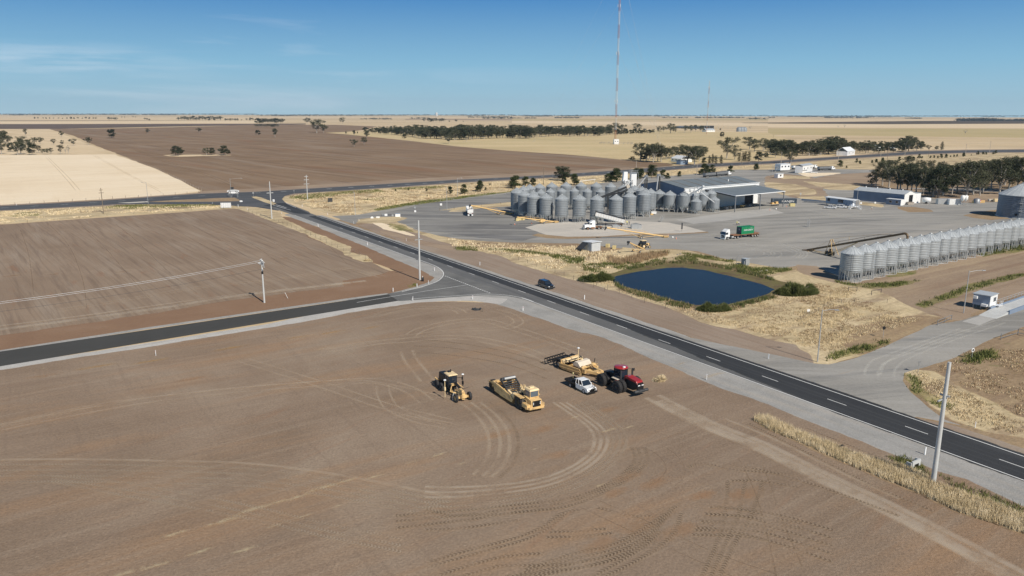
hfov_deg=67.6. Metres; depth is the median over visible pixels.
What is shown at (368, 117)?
field
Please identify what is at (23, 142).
gum tree
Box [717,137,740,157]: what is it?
gum tree
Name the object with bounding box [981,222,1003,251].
grain silo
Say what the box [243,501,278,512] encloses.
soil patch
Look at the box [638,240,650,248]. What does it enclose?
farm tractor
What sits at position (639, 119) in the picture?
field
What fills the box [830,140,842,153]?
gum tree
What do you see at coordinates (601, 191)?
grain silo
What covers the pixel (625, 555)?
tyre marks
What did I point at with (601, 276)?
reed bush
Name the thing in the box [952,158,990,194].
gum tree
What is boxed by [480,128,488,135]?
gum tree
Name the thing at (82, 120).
field
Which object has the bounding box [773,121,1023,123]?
field
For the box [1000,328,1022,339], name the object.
timber rail
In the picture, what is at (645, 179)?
bucket elevator
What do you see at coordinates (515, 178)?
roadside shrub
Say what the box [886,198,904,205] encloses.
site hut
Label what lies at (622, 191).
belt conveyor
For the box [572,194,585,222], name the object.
grain silo
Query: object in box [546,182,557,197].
grain silo
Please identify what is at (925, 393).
weeds
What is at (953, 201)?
storage unit
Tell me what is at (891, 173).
gum tree
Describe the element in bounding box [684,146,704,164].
gum tree
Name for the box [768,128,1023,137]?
field
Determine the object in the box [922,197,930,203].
spray tank
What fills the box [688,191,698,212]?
grain silo
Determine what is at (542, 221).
grain auger
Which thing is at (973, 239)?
grain silo
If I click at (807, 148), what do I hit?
gum tree
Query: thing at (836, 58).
sky
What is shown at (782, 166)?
sampling office
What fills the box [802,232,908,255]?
grain auger
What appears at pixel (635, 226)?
grain hopper
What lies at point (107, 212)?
verge
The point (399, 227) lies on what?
weeds
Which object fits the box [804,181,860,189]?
grass patch
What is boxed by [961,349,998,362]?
weeds
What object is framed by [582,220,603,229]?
prime mover
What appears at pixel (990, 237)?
grain silo
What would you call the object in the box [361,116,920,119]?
woods
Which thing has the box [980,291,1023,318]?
weighbridge
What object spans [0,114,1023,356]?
ground
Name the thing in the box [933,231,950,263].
grain silo
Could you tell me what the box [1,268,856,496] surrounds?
tyre marks
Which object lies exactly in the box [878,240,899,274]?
grain silo
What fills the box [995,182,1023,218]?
storage silo
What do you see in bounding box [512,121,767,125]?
field
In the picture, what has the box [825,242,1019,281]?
concrete slab
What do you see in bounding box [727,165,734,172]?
roadside shrub
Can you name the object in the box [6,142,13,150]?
dense tree
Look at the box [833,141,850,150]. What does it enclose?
gum tree
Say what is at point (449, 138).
gum tree
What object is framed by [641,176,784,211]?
grain shed
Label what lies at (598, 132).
dense tree
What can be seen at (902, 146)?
dense tree
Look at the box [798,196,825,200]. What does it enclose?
grass patch
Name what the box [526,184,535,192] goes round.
grain silo
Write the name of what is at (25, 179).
field
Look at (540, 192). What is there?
grain silo
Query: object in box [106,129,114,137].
dense tree
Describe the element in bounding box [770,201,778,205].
field bin
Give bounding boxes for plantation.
[955,117,1023,120]
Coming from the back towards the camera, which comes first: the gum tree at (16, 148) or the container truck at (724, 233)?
the gum tree at (16, 148)
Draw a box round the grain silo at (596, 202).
[590,194,603,222]
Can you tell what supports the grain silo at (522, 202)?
on the ground at (961, 143)
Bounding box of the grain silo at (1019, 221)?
[1013,218,1023,246]
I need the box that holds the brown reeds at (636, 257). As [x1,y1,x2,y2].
[606,249,668,264]
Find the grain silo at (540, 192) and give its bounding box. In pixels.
[537,189,544,196]
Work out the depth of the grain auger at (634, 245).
241.66 m
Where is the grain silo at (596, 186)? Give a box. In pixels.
[591,182,601,196]
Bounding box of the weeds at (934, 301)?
[916,273,1022,307]
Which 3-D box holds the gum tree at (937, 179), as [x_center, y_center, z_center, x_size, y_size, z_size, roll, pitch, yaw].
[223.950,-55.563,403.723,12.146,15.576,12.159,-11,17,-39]
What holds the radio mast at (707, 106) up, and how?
on the paddock at (590, 145)
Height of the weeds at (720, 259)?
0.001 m
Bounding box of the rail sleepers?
[804,200,828,203]
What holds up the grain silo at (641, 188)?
on the ground at (961, 143)
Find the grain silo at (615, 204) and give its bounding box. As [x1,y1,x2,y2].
[608,194,622,222]
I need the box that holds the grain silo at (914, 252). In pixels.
[901,236,920,269]
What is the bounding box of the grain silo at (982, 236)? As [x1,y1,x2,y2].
[968,225,987,255]
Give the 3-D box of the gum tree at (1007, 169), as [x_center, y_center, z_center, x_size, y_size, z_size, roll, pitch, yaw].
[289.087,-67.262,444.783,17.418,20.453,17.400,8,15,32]
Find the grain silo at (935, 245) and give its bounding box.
[919,233,940,265]
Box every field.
[0,116,255,119]
[0,120,164,120]
[0,121,255,123]
[0,123,305,128]
[0,129,111,154]
[0,154,199,204]
[0,208,388,334]
[0,301,1023,575]
[51,124,671,190]
[165,155,220,156]
[256,117,509,117]
[405,119,511,119]
[512,119,767,119]
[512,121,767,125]
[768,119,960,121]
[768,124,1023,127]
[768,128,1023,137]
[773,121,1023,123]
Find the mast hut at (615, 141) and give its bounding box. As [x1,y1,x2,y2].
[613,139,618,143]
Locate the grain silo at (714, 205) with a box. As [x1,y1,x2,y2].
[708,196,719,211]
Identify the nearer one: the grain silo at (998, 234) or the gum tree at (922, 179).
the grain silo at (998, 234)
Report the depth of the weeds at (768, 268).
216.34 m
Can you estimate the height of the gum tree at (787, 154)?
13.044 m
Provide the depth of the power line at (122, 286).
157.59 m
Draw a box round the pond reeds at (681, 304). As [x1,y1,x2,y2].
[613,259,776,310]
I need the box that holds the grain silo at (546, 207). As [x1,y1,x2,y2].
[539,193,552,220]
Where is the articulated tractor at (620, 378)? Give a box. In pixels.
[596,364,648,393]
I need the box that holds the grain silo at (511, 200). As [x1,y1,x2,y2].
[510,188,517,213]
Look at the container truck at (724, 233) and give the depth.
268.45 m
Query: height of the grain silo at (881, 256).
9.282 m
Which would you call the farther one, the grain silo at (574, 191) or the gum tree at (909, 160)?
the gum tree at (909, 160)
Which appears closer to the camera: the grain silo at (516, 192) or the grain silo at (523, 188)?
the grain silo at (516, 192)
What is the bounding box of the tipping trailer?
[594,211,624,226]
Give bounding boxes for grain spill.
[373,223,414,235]
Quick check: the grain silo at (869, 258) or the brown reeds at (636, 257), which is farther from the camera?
the brown reeds at (636, 257)
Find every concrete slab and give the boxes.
[525,219,705,236]
[677,208,782,223]
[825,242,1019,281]
[963,316,994,324]
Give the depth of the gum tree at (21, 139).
932.39 m
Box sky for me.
[0,0,1023,116]
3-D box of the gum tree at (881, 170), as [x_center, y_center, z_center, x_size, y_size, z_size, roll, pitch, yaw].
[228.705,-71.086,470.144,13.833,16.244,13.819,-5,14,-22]
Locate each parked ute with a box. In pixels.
[565,372,597,393]
[824,205,836,208]
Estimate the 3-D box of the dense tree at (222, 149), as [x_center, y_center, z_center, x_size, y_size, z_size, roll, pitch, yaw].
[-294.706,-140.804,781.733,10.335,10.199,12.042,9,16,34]
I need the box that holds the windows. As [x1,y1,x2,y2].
[576,379,590,385]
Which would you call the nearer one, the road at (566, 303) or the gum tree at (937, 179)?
the road at (566, 303)
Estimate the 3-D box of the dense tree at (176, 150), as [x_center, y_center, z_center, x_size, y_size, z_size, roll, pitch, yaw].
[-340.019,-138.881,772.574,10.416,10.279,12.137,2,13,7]
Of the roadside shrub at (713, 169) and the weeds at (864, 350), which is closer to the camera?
the weeds at (864, 350)
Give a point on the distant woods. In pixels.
(498, 114)
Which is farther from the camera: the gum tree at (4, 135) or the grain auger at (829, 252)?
the gum tree at (4, 135)
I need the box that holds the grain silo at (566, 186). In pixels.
[561,182,571,203]
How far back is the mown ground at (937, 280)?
204.94 m
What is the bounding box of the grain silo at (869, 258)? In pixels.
[855,244,876,279]
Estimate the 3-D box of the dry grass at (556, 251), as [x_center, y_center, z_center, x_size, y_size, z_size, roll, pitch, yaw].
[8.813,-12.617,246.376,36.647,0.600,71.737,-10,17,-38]
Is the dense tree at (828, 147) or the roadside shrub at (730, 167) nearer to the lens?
the roadside shrub at (730, 167)
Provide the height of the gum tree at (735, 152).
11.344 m
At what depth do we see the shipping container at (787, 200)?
374.34 m
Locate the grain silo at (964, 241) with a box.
[953,228,969,259]
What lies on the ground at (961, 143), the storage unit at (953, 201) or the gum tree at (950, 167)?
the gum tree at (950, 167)
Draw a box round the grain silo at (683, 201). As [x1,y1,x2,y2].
[676,191,690,212]
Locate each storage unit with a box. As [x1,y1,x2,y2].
[935,198,950,203]
[947,199,960,204]
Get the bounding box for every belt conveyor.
[600,184,629,211]
[600,190,625,211]
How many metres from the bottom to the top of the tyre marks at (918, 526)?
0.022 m
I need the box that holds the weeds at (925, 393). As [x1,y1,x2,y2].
[906,374,941,404]
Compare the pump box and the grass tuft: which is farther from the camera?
the pump box
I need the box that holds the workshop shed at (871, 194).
[853,186,920,204]
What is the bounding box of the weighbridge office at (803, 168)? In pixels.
[795,163,812,172]
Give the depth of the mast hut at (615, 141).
1087.07 m
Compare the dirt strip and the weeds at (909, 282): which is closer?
the weeds at (909, 282)
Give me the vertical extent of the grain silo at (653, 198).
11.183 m
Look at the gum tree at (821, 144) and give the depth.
812.95 m
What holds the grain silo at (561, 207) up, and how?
on the concrete slab at (571, 229)
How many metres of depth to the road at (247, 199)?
419.58 m
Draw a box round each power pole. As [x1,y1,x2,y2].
[258,259,264,302]
[266,181,272,218]
[417,220,422,279]
[930,362,951,482]
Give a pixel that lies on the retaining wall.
(811, 200)
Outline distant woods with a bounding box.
[3,113,1021,116]
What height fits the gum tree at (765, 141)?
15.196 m
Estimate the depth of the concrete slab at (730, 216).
327.82 m
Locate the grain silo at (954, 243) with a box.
[939,230,960,261]
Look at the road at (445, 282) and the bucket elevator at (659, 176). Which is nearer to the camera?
the road at (445, 282)
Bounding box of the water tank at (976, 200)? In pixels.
[973,198,980,203]
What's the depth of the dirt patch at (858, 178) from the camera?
522.34 m
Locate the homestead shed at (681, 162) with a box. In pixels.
[676,160,687,164]
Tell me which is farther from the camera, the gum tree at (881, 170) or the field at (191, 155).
the field at (191, 155)
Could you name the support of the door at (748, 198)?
in the grain shed at (733, 190)
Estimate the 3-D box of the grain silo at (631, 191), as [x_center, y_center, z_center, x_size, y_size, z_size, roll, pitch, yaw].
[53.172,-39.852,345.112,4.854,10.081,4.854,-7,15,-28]
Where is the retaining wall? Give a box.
[801,199,825,201]
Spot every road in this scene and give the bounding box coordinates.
[0,150,1023,210]
[0,294,397,365]
[265,203,309,213]
[272,205,955,431]
[309,216,890,408]
[389,269,538,304]
[618,323,1023,480]
[659,309,1023,424]
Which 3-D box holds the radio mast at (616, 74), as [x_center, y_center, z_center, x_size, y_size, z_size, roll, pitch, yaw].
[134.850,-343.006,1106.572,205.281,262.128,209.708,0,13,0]
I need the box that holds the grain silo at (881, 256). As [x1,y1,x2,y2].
[864,242,887,276]
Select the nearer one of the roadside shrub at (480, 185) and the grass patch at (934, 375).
the grass patch at (934, 375)
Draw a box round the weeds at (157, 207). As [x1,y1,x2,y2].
[106,204,217,208]
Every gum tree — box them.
[0,132,10,145]
[0,141,5,153]
[9,142,26,154]
[14,136,30,146]
[14,140,26,152]
[56,145,63,153]
[310,119,325,132]
[410,128,417,136]
[444,134,452,140]
[447,130,460,139]
[463,127,476,138]
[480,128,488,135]
[497,128,505,134]
[512,128,524,135]
[608,122,619,132]
[631,143,647,160]
[632,123,641,129]
[640,146,650,161]
[644,144,663,161]
[653,145,671,161]
[655,145,667,161]
[666,123,674,132]
[668,146,678,156]
[676,144,685,154]
[676,145,698,163]
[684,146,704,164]
[696,146,708,161]
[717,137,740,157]
[729,148,741,159]
[742,137,754,149]
[748,139,761,151]
[756,138,770,150]
[770,147,782,157]
[781,149,797,162]
[782,142,793,151]
[802,144,819,155]
[813,146,825,154]
[816,142,826,154]
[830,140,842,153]
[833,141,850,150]
[861,142,873,152]
[866,169,884,186]
[872,161,888,185]
[876,160,902,186]
[884,165,908,189]
[890,166,910,189]
[899,140,914,150]
[900,169,922,190]
[901,155,919,165]
[904,165,926,191]
[913,169,933,193]
[920,160,940,168]
[920,168,946,196]
[934,164,960,194]
[944,162,971,192]
[946,166,966,193]
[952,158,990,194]
[964,161,991,194]
[971,170,996,195]
[979,161,1005,189]
[980,162,1004,191]
[985,157,1022,191]
[997,156,1023,188]
[1002,158,1023,184]
[1007,158,1023,181]
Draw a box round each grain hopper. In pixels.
[612,223,619,228]
[630,223,641,228]
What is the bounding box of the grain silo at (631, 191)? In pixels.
[625,188,634,194]
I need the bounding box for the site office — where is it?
[826,196,860,208]
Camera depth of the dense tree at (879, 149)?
858.36 m
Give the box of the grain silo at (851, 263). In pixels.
[838,246,864,281]
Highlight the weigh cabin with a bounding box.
[972,290,1002,309]
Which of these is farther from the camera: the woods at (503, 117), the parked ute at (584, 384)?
the woods at (503, 117)
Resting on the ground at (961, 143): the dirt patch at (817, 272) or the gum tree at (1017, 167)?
the gum tree at (1017, 167)
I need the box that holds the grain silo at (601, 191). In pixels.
[596,188,604,210]
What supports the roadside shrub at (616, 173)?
on the ground at (961, 143)
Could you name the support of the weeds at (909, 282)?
on the mown ground at (937, 280)
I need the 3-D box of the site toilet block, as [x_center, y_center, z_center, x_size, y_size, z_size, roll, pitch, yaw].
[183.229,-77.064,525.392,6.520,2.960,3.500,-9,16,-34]
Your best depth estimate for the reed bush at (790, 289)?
185.59 m
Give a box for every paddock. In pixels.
[332,130,805,168]
[338,168,1023,426]
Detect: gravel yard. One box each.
[333,169,1015,269]
[381,193,556,240]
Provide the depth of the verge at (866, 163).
507.85 m
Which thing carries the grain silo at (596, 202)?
on the concrete slab at (571, 229)
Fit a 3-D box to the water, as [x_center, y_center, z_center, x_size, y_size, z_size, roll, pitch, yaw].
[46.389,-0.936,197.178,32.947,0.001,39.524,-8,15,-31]
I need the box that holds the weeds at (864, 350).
[830,341,888,358]
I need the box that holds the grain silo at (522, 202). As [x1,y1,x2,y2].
[518,190,529,217]
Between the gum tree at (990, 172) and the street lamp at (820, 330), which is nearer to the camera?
the street lamp at (820, 330)
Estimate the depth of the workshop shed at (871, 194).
380.86 m
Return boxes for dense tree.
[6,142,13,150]
[26,142,36,154]
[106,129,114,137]
[170,145,180,155]
[217,145,228,153]
[428,128,440,138]
[456,128,467,139]
[484,128,495,137]
[521,128,533,137]
[544,127,552,135]
[554,166,571,179]
[594,129,601,135]
[754,151,763,161]
[768,141,785,154]
[793,143,804,153]
[810,145,819,154]
[822,140,838,153]
[875,144,883,151]
[890,144,899,151]
[897,163,923,189]
[898,144,908,150]
[904,140,915,150]
[920,167,933,193]
[925,166,957,197]
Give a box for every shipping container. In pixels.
[736,225,753,233]
[771,198,796,203]
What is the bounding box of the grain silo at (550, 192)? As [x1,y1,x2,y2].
[546,188,554,210]
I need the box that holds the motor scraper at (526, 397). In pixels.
[489,375,544,409]
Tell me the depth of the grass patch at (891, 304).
177.76 m
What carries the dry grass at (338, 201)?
on the verge at (866, 163)
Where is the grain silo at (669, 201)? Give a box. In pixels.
[663,190,675,211]
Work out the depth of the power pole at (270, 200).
315.22 m
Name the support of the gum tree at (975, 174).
on the ground at (961, 143)
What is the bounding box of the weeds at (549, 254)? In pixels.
[478,248,577,263]
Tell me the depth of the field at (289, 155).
746.15 m
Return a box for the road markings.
[94,164,1023,479]
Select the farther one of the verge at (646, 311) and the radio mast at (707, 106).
the radio mast at (707, 106)
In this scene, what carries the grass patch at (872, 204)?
on the gravel yard at (785, 237)
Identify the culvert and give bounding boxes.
[904,458,920,468]
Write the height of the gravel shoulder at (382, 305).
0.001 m
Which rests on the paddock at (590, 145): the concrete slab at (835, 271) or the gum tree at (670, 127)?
the gum tree at (670, 127)
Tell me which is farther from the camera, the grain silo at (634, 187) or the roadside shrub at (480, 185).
the roadside shrub at (480, 185)
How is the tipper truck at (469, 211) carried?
on the gravel yard at (479, 223)
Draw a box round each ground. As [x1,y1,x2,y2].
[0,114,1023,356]
[843,315,950,354]
[853,244,1023,316]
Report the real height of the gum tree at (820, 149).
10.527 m
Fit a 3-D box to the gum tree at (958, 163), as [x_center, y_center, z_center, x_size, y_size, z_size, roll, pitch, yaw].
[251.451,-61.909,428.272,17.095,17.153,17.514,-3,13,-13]
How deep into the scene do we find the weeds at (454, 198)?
388.62 m
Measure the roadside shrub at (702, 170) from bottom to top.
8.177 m
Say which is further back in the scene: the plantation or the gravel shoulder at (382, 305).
the plantation
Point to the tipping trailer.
(621, 220)
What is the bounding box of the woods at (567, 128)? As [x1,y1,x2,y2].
[362,124,926,151]
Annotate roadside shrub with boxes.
[460,184,468,193]
[475,180,483,190]
[509,175,522,188]
[521,176,530,185]
[529,178,536,184]
[570,173,579,184]
[604,173,610,181]
[608,168,622,181]
[633,168,641,178]
[638,168,644,177]
[646,164,658,177]
[698,163,709,173]
[710,164,715,171]
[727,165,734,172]
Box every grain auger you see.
[469,205,513,214]
[515,216,558,223]
[604,227,668,238]
[627,241,644,252]
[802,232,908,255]
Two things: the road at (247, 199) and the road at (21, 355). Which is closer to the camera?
the road at (21, 355)
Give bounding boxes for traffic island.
[151,198,239,201]
[253,196,275,204]
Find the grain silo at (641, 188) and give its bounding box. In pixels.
[636,186,644,211]
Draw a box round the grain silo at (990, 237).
[980,224,995,253]
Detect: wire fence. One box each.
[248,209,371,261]
[500,251,716,321]
[800,298,887,317]
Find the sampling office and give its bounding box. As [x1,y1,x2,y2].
[774,163,789,170]
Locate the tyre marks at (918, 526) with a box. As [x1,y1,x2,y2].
[0,280,1023,573]
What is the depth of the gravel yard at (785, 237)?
302.38 m
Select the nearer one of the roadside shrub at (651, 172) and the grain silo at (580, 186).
the grain silo at (580, 186)
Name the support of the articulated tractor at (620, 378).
on the dirt field at (90, 511)
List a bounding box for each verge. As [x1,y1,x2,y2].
[0,204,280,223]
[234,207,372,261]
[282,153,1023,215]
[358,223,815,363]
[918,418,1023,453]
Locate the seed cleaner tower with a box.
[622,170,637,187]
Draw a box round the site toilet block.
[774,173,782,177]
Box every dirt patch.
[380,230,454,249]
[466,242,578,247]
[532,232,707,238]
[765,174,998,202]
[796,265,860,286]
[816,172,878,185]
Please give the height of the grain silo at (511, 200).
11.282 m
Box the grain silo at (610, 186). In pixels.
[605,183,616,205]
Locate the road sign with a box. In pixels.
[220,203,230,207]
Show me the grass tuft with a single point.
(660, 378)
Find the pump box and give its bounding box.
[736,255,749,264]
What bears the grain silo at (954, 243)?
on the concrete slab at (835, 271)
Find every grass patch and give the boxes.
[356,217,947,363]
[444,204,489,211]
[486,202,510,206]
[753,419,1023,534]
[764,182,815,195]
[782,175,809,178]
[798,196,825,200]
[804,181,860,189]
[859,202,883,206]
[898,207,932,211]
[903,327,1023,447]
[905,370,1023,437]
[964,210,1007,219]
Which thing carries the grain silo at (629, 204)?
on the concrete slab at (571, 229)
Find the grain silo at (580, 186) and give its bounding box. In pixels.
[576,182,586,194]
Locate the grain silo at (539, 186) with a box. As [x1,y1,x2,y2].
[535,183,544,191]
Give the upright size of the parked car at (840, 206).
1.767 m
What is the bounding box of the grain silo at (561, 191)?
[557,188,566,196]
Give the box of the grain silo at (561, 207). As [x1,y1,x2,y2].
[555,194,568,222]
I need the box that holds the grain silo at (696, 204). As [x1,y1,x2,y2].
[690,198,701,213]
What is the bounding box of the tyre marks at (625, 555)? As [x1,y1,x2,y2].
[396,340,933,575]
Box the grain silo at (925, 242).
[910,234,930,267]
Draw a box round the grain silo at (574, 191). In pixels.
[569,187,578,209]
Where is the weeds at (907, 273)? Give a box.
[886,270,915,276]
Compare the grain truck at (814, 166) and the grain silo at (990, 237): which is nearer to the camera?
the grain silo at (990, 237)
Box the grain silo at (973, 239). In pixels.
[958,226,978,257]
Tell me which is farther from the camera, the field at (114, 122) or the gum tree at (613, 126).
the field at (114, 122)
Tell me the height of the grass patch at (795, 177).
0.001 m
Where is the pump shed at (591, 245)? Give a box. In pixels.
[577,240,601,251]
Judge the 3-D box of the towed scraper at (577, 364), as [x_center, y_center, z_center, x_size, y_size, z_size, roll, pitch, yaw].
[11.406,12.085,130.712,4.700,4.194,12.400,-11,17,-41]
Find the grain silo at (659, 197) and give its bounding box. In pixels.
[656,189,664,210]
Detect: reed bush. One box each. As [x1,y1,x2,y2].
[577,271,614,282]
[695,300,731,312]
[774,281,819,296]
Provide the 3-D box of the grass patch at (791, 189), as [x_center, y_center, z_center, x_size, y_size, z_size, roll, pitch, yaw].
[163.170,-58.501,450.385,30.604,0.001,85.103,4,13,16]
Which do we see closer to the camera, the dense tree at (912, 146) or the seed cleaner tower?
the seed cleaner tower
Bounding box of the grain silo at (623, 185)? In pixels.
[617,184,628,197]
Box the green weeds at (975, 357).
[413,243,1023,408]
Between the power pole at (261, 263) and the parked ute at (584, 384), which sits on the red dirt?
the power pole at (261, 263)
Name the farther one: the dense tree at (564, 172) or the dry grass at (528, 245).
the dense tree at (564, 172)
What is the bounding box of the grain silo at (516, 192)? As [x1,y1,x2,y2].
[512,188,522,214]
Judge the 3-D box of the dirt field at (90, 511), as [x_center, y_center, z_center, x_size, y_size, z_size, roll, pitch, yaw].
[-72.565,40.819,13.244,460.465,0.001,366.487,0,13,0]
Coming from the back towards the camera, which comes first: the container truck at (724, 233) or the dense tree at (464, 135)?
the dense tree at (464, 135)
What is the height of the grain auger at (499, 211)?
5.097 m
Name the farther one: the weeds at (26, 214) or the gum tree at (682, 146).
the gum tree at (682, 146)
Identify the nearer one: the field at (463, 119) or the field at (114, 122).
the field at (114, 122)
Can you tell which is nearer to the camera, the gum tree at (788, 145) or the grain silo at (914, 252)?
the grain silo at (914, 252)
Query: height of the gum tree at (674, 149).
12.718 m
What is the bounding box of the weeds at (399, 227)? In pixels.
[389,223,412,231]
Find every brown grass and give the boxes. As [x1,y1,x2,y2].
[298,181,620,268]
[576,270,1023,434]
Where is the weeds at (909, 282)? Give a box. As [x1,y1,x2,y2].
[834,280,916,287]
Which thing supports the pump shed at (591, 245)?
on the paddock at (995, 185)
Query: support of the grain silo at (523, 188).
on the ground at (961, 143)
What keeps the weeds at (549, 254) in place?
on the grass patch at (891, 304)
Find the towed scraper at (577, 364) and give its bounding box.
[544,347,603,374]
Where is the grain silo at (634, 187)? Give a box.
[631,185,638,210]
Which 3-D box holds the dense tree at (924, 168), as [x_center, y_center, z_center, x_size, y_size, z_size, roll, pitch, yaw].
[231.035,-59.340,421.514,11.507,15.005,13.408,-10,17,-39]
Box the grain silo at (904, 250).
[890,238,909,272]
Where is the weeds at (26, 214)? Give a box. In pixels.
[8,212,38,216]
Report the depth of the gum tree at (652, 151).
685.65 m
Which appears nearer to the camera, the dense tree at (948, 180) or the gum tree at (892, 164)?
the dense tree at (948, 180)
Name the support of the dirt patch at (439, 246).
on the verge at (646, 311)
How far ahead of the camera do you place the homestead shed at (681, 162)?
658.89 m
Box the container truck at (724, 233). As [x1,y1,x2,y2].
[720,229,758,239]
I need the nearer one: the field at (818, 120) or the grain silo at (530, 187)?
the grain silo at (530, 187)
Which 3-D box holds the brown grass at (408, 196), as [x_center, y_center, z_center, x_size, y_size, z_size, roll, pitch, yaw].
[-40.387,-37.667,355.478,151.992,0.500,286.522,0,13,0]
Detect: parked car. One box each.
[538,278,554,288]
[836,204,846,208]
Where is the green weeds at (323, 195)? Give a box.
[114,185,510,209]
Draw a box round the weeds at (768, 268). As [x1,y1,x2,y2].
[736,267,790,273]
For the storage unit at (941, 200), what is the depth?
374.15 m
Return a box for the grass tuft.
[652,374,667,381]
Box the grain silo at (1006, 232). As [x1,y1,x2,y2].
[996,221,1012,250]
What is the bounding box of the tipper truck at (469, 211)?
[466,206,472,215]
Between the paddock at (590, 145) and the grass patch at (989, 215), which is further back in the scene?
the paddock at (590, 145)
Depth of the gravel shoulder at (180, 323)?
160.84 m
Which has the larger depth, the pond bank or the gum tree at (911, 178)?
the gum tree at (911, 178)
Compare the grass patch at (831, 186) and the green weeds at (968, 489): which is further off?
the grass patch at (831, 186)
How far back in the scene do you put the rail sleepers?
377.94 m
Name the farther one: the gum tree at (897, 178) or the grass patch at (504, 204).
the gum tree at (897, 178)
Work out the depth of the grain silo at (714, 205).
340.98 m
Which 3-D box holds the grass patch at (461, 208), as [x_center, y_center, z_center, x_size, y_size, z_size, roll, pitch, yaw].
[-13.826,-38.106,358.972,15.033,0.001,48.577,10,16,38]
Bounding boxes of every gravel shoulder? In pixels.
[0,149,1023,210]
[0,293,387,350]
[0,296,506,369]
[285,214,1023,505]
[317,215,687,336]
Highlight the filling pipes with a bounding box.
[684,185,713,201]
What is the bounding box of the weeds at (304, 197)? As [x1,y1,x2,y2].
[289,190,381,199]
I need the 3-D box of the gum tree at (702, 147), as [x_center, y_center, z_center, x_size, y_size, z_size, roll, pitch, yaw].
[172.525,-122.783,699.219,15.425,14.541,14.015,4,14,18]
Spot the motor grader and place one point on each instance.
(445, 379)
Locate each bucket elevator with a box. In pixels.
[637,175,650,187]
[656,174,662,207]
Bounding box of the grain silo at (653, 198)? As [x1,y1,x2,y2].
[648,188,656,213]
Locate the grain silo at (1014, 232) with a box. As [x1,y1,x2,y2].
[1005,220,1019,247]
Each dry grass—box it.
[0,165,761,222]
[448,238,625,268]
[579,273,1016,431]
[935,348,1023,414]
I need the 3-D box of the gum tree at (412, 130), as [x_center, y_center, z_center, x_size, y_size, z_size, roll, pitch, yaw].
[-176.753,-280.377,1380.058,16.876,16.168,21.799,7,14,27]
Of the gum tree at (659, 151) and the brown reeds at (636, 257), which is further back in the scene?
the gum tree at (659, 151)
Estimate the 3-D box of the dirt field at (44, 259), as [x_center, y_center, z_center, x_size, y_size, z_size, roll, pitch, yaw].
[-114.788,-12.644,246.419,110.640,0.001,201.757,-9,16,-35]
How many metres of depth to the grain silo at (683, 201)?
337.66 m
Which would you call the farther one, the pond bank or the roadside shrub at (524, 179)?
the roadside shrub at (524, 179)
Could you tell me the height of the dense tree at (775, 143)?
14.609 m
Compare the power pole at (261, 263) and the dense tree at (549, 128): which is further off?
the dense tree at (549, 128)
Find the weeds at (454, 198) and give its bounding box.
[374,191,507,210]
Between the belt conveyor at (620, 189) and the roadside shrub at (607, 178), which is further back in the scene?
the roadside shrub at (607, 178)
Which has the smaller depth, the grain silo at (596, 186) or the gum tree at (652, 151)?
the grain silo at (596, 186)
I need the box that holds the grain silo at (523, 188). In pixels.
[519,185,529,192]
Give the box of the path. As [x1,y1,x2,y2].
[933,282,1023,319]
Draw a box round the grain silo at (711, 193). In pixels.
[707,189,716,209]
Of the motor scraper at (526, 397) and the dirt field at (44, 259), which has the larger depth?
the dirt field at (44, 259)
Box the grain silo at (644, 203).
[637,190,650,216]
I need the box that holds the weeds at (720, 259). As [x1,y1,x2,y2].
[697,255,733,262]
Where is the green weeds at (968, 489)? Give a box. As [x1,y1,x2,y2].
[887,453,1023,512]
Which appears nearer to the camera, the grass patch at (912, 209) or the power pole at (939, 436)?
the power pole at (939, 436)
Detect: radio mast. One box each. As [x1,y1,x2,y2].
[535,0,658,140]
[679,83,718,132]
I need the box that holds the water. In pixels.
[613,268,774,304]
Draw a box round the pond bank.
[610,262,784,307]
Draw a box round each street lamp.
[817,309,838,361]
[963,270,985,312]
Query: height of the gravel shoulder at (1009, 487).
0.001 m
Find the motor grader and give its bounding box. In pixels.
[434,369,471,402]
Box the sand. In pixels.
[798,173,839,176]
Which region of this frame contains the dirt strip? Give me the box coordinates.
[198,167,630,192]
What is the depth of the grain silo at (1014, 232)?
250.18 m
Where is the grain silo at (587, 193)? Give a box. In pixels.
[582,188,591,210]
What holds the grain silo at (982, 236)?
on the concrete slab at (835, 271)
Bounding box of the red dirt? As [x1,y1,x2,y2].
[0,217,433,349]
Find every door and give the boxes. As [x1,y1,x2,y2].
[744,195,751,203]
[916,195,919,202]
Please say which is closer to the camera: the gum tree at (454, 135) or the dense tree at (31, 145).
the dense tree at (31, 145)
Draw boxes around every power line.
[0,262,257,303]
[0,269,260,311]
[2,260,259,301]
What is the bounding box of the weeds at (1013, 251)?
[981,247,1023,256]
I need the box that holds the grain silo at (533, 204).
[527,192,539,219]
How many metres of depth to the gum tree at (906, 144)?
896.80 m
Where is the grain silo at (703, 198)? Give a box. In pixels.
[698,190,708,211]
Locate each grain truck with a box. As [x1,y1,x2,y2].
[703,171,731,177]
[791,165,817,168]
[817,166,835,170]
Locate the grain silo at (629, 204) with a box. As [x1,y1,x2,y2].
[622,192,636,219]
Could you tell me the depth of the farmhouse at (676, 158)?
696.67 m
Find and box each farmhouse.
[671,155,691,161]
[702,128,714,131]
[836,147,854,155]

